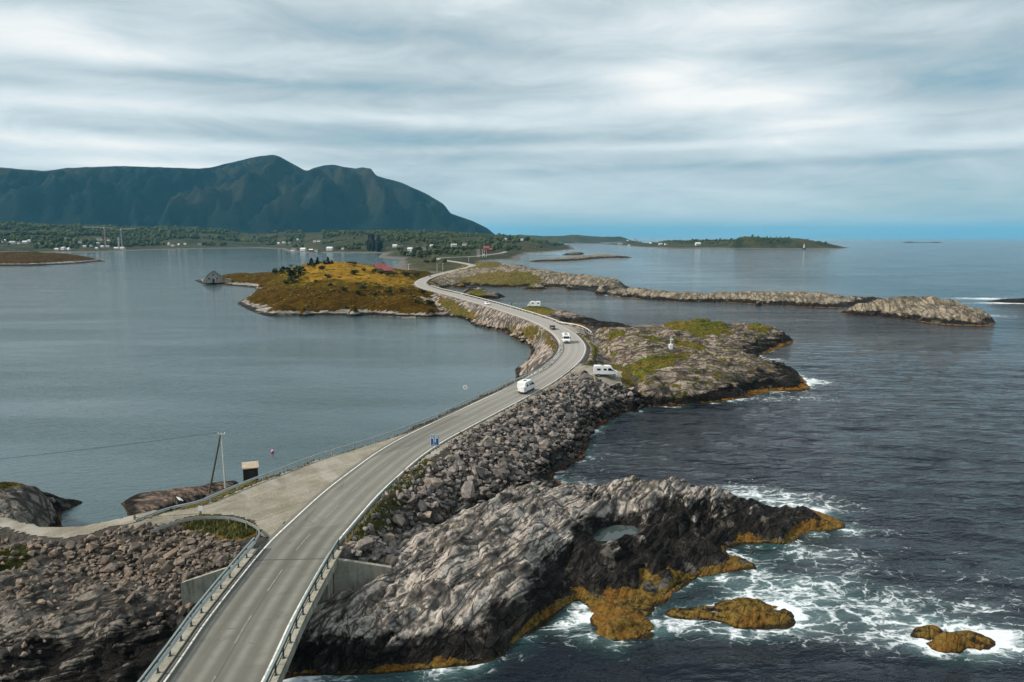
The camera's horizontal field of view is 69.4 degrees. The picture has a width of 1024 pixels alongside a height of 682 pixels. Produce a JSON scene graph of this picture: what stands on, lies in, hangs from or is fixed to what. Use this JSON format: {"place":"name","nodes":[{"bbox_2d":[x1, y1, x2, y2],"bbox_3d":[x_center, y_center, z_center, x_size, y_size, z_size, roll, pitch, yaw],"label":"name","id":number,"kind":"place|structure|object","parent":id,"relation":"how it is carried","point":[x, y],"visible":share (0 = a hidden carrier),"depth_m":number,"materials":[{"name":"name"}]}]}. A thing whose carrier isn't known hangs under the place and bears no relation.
{"place":"outdoors","nodes":[
{"label":"outdoors","id":0,"kind":"place"},
{"bbox_2d":[0,510,156,538],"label":"gravel track","id":1,"kind":"structure","parent":0,"point":[52,532],"depth_m":76.90,"materials":[{"name":"beige gravel"}]},
{"bbox_2d":[0,225,258,251],"bbox_3d":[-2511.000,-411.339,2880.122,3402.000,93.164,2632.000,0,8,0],"label":"village shore","id":2,"kind":"structure","parent":0,"point":[28,246],"depth_m":2332.18,"materials":[{"name":"green plant"}]},
{"bbox_2d":[87,226,112,244],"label":"tower crane","id":3,"kind":"object","parent":2,"relation":"on","point":[104,231],"visible":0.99,"depth_m":2014.65,"materials":[{"name":"metal"}]},
{"bbox_2d":[0,221,258,248],"bbox_3d":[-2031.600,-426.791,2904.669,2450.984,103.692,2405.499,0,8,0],"label":"forest","id":4,"kind":"object","parent":2,"relation":"on","point":[140,235],"visible":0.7,"depth_m":2522.27,"materials":[{"name":"green plant"}]},
{"bbox_2d":[0,155,492,233],"bbox_3d":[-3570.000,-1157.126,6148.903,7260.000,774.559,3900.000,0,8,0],"label":"mountain","id":5,"kind":"structure","parent":0,"point":[262,194],"depth_m":5257.26,"materials":[{"name":"green plant"}]},
{"bbox_2d":[195,261,473,317],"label":"heath island","id":6,"kind":"structure","parent":0,"point":[401,306],"depth_m":370.70,"materials":[{"name":"plant"}]},
{"bbox_2d":[201,270,222,284],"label":"boathouse","id":7,"kind":"object","parent":6,"relation":"on","point":[214,276],"visible":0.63,"depth_m":550.73,"materials":[{"name":"grey wood"}]},
{"bbox_2d":[224,278,232,282],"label":"shed","id":8,"kind":"structure","parent":6,"relation":"on","point":[227,280],"depth_m":555.73,"materials":[{"name":"wood"}]},
{"bbox_2d":[284,275,298,281],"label":"bush","id":9,"kind":"object","parent":6,"relation":"on","point":[293,277],"visible":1,"depth_m":423.71,"materials":[{"name":"green plant"}]},
{"bbox_2d":[280,264,306,275],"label":"bush","id":10,"kind":"object","parent":6,"relation":"on","point":[296,269],"visible":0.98,"depth_m":446.81,"materials":[{"name":"green plant"}]},
{"bbox_2d":[223,263,435,308],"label":"heather tufts","id":11,"kind":"object","parent":6,"relation":"on","point":[330,290],"visible":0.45,"depth_m":382.94,"materials":[{"name":"plant"}]},
{"bbox_2d":[350,269,359,274],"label":"bush","id":12,"kind":"object","parent":6,"relation":"on","point":[353,271],"visible":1,"depth_m":433.94,"materials":[{"name":"green plant"}]},
{"bbox_2d":[374,262,386,269],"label":"house","id":13,"kind":"structure","parent":6,"relation":"on","point":[378,266],"depth_m":520.53,"materials":[{"name":"red wood"}]},
{"bbox_2d":[381,266,392,271],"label":"house","id":14,"kind":"structure","parent":6,"relation":"on","point":[387,268],"depth_m":512.09,"materials":[{"name":"red wood"}]},
{"bbox_2d":[400,271,412,274],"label":"bush","id":15,"kind":"object","parent":6,"relation":"on","point":[406,273],"visible":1,"depth_m":513.18,"materials":[{"name":"green plant"}]},
{"bbox_2d":[0,333,674,629],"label":"embankment","id":16,"kind":"structure","parent":0,"point":[543,435],"depth_m":89.00,"materials":[{"name":"stone"}]},
{"bbox_2d":[0,545,182,681],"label":"rock ledge","id":17,"kind":"object","parent":16,"relation":"on","point":[67,624],"visible":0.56,"depth_m":62.98,"materials":[{"name":"stone"}]},
{"bbox_2d":[133,511,201,519],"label":"boom barrier","id":18,"kind":"object","parent":16,"relation":"on","point":[135,517],"visible":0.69,"depth_m":77.16,"materials":[{"name":"grey metal"}]},
{"bbox_2d":[121,480,237,515],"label":"rock shelf","id":19,"kind":"object","parent":16,"relation":"on","point":[139,503],"visible":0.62,"depth_m":98.14,"materials":[{"name":"grey stone"}]},
{"bbox_2d":[150,516,259,547],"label":"guard rail","id":20,"kind":"object","parent":16,"relation":"on","point":[205,518],"visible":0.86,"depth_m":75.17,"materials":[{"name":"metal"}]},
{"bbox_2d":[208,432,226,493],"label":"utility pole","id":21,"kind":"object","parent":16,"relation":"on","point":[218,445],"visible":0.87,"depth_m":91.70,"materials":[{"name":"grey wood"}]},
{"bbox_2d":[3,432,217,458],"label":"power line","id":22,"kind":"object","parent":21,"relation":"attached to","point":[109,446],"visible":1,"depth_m":86.74,"materials":[{"name":"metal"}]},
{"bbox_2d":[179,514,256,539],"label":"corner grass","id":23,"kind":"structure","parent":16,"relation":"on","point":[232,529],"depth_m":74.81,"materials":[{"name":"green plant"}]},
{"bbox_2d":[242,461,258,480],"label":"hut","id":24,"kind":"object","parent":16,"relation":"on","point":[250,470],"visible":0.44,"depth_m":93.00,"materials":[{"name":"wood"}]},
{"bbox_2d":[248,470,255,479],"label":"door","id":25,"kind":"structure","parent":24,"relation":"in","point":[251,473],"depth_m":92.98,"materials":[{"name":"wood"}]},
{"bbox_2d":[127,431,410,537],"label":"lay by","id":26,"kind":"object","parent":16,"relation":"on","point":[270,506],"visible":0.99,"depth_m":84.00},
{"bbox_2d":[147,549,391,681],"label":"bridge","id":27,"kind":"structure","parent":16,"relation":"on","point":[354,575],"depth_m":65.82,"materials":[{"name":"concrete"}]},
{"bbox_2d":[137,537,255,681],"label":"bridge railing","id":28,"kind":"object","parent":27,"relation":"on","point":[180,633],"visible":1,"depth_m":55.40,"materials":[{"name":"grey metal"}]},
{"bbox_2d":[263,538,339,681],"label":"bridge railing","id":29,"kind":"object","parent":27,"relation":"on","point":[287,636],"visible":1,"depth_m":55.85,"materials":[{"name":"grey metal"}]},
{"bbox_2d":[135,342,560,521],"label":"guard rail","id":30,"kind":"object","parent":16,"relation":"on","point":[241,483],"visible":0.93,"depth_m":97.49,"materials":[{"name":"metal"}]},
{"bbox_2d":[139,344,562,521],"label":"verge grass","id":31,"kind":"structure","parent":16,"relation":"on","point":[170,510],"depth_m":112.38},
{"bbox_2d":[344,477,396,543],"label":"guard rail","id":32,"kind":"object","parent":16,"relation":"on","point":[368,508],"visible":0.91,"depth_m":77.64,"materials":[{"name":"grey metal"}]},
{"bbox_2d":[350,458,433,540],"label":"verge grass","id":33,"kind":"structure","parent":16,"relation":"on","point":[379,523],"depth_m":81.38,"materials":[{"name":"green plant"}]},
{"bbox_2d":[413,364,581,466],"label":"gravel verge","id":34,"kind":"structure","parent":16,"relation":"on","point":[440,448],"depth_m":109.99,"materials":[{"name":"grey gravel"}]},
{"bbox_2d":[430,434,438,445],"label":"road sign","id":35,"kind":"object","parent":34,"relation":"on","point":[434,439],"visible":1,"depth_m":101.90,"materials":[{"name":"metal"}]},
{"bbox_2d":[283,475,844,679],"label":"rock outcrop","id":36,"kind":"object","parent":16,"relation":"on","point":[493,578],"visible":0.91,"depth_m":73.80,"materials":[{"name":"grey stone"}]},
{"bbox_2d":[593,525,639,540],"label":"tidal pool","id":37,"kind":"structure","parent":36,"relation":"on","point":[614,532],"depth_m":83.04,"materials":[{"name":"grey liquid"}]},
{"bbox_2d":[558,365,621,384],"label":"parking gravel","id":38,"kind":"structure","parent":16,"relation":"on","point":[609,378],"depth_m":158.54,"materials":[{"name":"grey gravel"}]},
{"bbox_2d":[593,365,617,376],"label":"camper van","id":39,"kind":"object","parent":38,"relation":"on","point":[598,370],"visible":1,"depth_m":157.18,"materials":[{"name":"white paint"}]},
{"bbox_2d":[158,251,586,681],"bbox_3d":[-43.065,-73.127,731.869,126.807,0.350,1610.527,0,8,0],"label":"road","id":40,"kind":"structure","parent":0,"point":[212,652],"depth_m":69.82,"materials":[{"name":"grey asphalt"}]},
{"bbox_2d":[249,558,324,560],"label":"expansion joint","id":41,"kind":"object","parent":40,"relation":"on","point":[287,559],"visible":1,"depth_m":67.21,"materials":[{"name":"metal"}]},
{"bbox_2d":[163,252,559,681],"bbox_3d":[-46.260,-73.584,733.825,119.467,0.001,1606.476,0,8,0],"label":"edge line","id":42,"kind":"object","parent":40,"relation":"on","point":[175,665],"visible":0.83,"depth_m":68.05,"materials":[{"name":"white paint"}]},
{"bbox_2d":[212,275,572,681],"bbox_3d":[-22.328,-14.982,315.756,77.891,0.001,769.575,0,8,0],"label":"line","id":43,"kind":"object","parent":40,"relation":"on","point":[326,517],"visible":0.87,"depth_m":70.26,"materials":[{"name":"white paint"}]},
{"bbox_2d":[261,253,584,681],"bbox_3d":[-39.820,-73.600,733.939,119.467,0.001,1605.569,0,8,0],"label":"edge line","id":44,"kind":"object","parent":40,"relation":"on","point":[266,672],"visible":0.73,"depth_m":74.62,"materials":[{"name":"white paint"}]},
{"bbox_2d":[517,379,534,392],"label":"camper van","id":45,"kind":"object","parent":40,"relation":"on","point":[525,385],"visible":1,"depth_m":138.28,"materials":[{"name":"white paint"}]},
{"bbox_2d":[562,333,570,342],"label":"motorhome","id":46,"kind":"object","parent":40,"relation":"on","point":[566,337],"visible":1,"depth_m":203.89,"materials":[{"name":"white paint"}]},
{"bbox_2d":[226,232,573,272],"bbox_3d":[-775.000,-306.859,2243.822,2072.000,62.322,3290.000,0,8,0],"label":"village shore","id":47,"kind":"structure","parent":0,"point":[413,262],"depth_m":1822.61,"materials":[{"name":"green plant"}]},
{"bbox_2d":[367,233,382,251],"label":"spruce grove","id":48,"kind":"object","parent":47,"relation":"on","point":[373,244],"visible":0.99,"depth_m":1766.25,"materials":[{"name":"green plant"}]},
{"bbox_2d":[220,229,563,262],"bbox_3d":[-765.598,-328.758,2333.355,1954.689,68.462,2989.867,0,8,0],"label":"forest","id":49,"kind":"object","parent":47,"relation":"on","point":[423,236],"visible":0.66,"depth_m":2189.81,"materials":[{"name":"green plant"}]},
{"bbox_2d":[417,253,428,258],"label":"broadleaf tree","id":50,"kind":"object","parent":47,"relation":"on","point":[420,255],"visible":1,"depth_m":1039.22,"materials":[{"name":"green plant"}]},
{"bbox_2d":[433,249,444,253],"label":"broadleaf tree","id":51,"kind":"object","parent":47,"relation":"on","point":[435,251],"visible":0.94,"depth_m":1248.53,"materials":[{"name":"green plant"}]},
{"bbox_2d":[0,238,1023,681],"bbox_3d":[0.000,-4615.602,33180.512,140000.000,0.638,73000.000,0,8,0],"label":"sea","id":52,"kind":"structure","parent":0,"point":[894,446],"depth_m":145.55,"materials":[{"name":"liquid"}]},
{"bbox_2d":[0,481,82,526],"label":"rock knoll","id":53,"kind":"structure","parent":52,"relation":"in","point":[24,503],"depth_m":86.64,"materials":[{"name":"grey stone"}]},
{"bbox_2d":[0,251,104,265],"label":"brown islet","id":54,"kind":"object","parent":52,"relation":"in","point":[24,258],"visible":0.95,"depth_m":993.55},
{"bbox_2d":[400,316,415,318],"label":"rowing boat","id":55,"kind":"object","parent":52,"relation":"on","point":[413,317],"visible":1,"depth_m":319.77,"materials":[{"name":"paint"}]},
{"bbox_2d":[463,287,504,299],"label":"dark reef","id":56,"kind":"object","parent":52,"relation":"in","point":[480,292],"visible":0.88,"depth_m":430.41},
{"bbox_2d":[412,281,608,377],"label":"causeway","id":57,"kind":"structure","parent":52,"relation":"in","point":[539,340],"depth_m":267.06,"materials":[{"name":"grey stone"}]},
{"bbox_2d":[431,285,591,333],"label":"guard rail","id":58,"kind":"object","parent":57,"relation":"on","point":[522,309],"visible":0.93,"depth_m":290.25,"materials":[{"name":"metal"}]},
{"bbox_2d":[562,325,585,334],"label":"gravel verge","id":59,"kind":"structure","parent":57,"relation":"on","point":[574,329],"depth_m":237.40,"materials":[{"name":"grey gravel"}]},
{"bbox_2d":[430,261,631,297],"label":"bare headland","id":60,"kind":"structure","parent":52,"relation":"in","point":[491,274],"depth_m":538.64,"materials":[{"name":"grey stone"}]},
{"bbox_2d":[514,306,632,328],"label":"skerry","id":61,"kind":"structure","parent":52,"relation":"in","point":[566,316],"depth_m":303.42,"materials":[{"name":"grey stone"}]},
{"bbox_2d":[528,301,540,306],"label":"motorhome","id":62,"kind":"object","parent":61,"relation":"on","point":[535,303],"visible":1,"depth_m":319.99,"materials":[{"name":"white paint"}]},
{"bbox_2d":[563,252,583,254],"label":"sea reef","id":63,"kind":"object","parent":52,"relation":"in","point":[575,253],"visible":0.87,"depth_m":1514.38},
{"bbox_2d":[529,254,631,261],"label":"sea reef","id":64,"kind":"object","parent":52,"relation":"in","point":[585,257],"visible":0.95,"depth_m":1182.14},
{"bbox_2d":[587,596,654,640],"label":"wave washed rock","id":65,"kind":"object","parent":52,"relation":"in","point":[615,619],"visible":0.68,"depth_m":67.43,"materials":[{"name":"stone"}]},
{"bbox_2d":[580,318,809,407],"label":"headland","id":66,"kind":"structure","parent":52,"relation":"in","point":[705,360],"depth_m":183.88,"materials":[{"name":"grey stone"}]},
{"bbox_2d":[604,237,847,248],"bbox_3d":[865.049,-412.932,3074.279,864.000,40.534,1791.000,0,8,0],"label":"islands","id":67,"kind":"object","parent":52,"relation":"in","point":[751,242],"visible":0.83,"depth_m":2354.43,"materials":[{"name":"green plant"}]},
{"bbox_2d":[632,234,830,244],"bbox_3d":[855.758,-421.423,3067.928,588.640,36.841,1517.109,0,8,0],"label":"island wood","id":68,"kind":"object","parent":67,"relation":"on","point":[716,240],"visible":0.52,"depth_m":2687.81,"materials":[{"name":"green plant"}]},
{"bbox_2d":[665,597,795,629],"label":"wave washed rock","id":69,"kind":"object","parent":52,"relation":"in","point":[745,613],"visible":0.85,"depth_m":68.57,"materials":[{"name":"brown stone"}]},
{"bbox_2d":[606,287,881,308],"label":"rock ridge","id":70,"kind":"object","parent":52,"relation":"in","point":[807,299],"visible":0.91,"depth_m":400.67,"materials":[{"name":"grey stone"}]},
{"bbox_2d":[840,296,995,325],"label":"rock islet","id":71,"kind":"object","parent":52,"relation":"in","point":[933,309],"visible":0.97,"depth_m":324.38,"materials":[{"name":"grey stone"}]},
{"bbox_2d":[910,625,942,639],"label":"wave washed rock","id":72,"kind":"object","parent":52,"relation":"in","point":[927,632],"visible":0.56,"depth_m":65.97,"materials":[{"name":"stone"}]},
{"bbox_2d":[926,630,995,653],"bbox_3d":[39.057,26.116,64.762,8.320,1.520,5.280,0,8,0],"label":"wave washed rock","id":73,"kind":"object","parent":52,"relation":"in","point":[958,642],"visible":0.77,"depth_m":63.77,"materials":[{"name":"brown stone"}]},
{"bbox_2d":[986,298,1023,302],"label":"sea reef","id":74,"kind":"object","parent":52,"relation":"in","point":[1014,300],"visible":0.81,"depth_m":401.99},
{"bbox_2d":[0,0,1023,237],"label":"sky","id":75,"kind":"structure","parent":0,"point":[600,118],"materials":[{"name":"grey"}]},
{"bbox_2d":[501,234,634,241],"bbox_3d":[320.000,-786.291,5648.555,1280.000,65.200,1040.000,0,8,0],"label":"distant island","id":76,"kind":"structure","parent":0,"point":[573,238],"depth_m":5342.33,"materials":[{"name":"green plant"}]},
{"bbox_2d":[563,241,601,243],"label":"distant island","id":77,"kind":"structure","parent":0,"point":[590,242],"depth_m":4244.66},
{"bbox_2d":[901,242,941,242],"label":"distant island","id":78,"kind":"structure","parent":0,"point":[921,242],"depth_m":4831.67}
]}

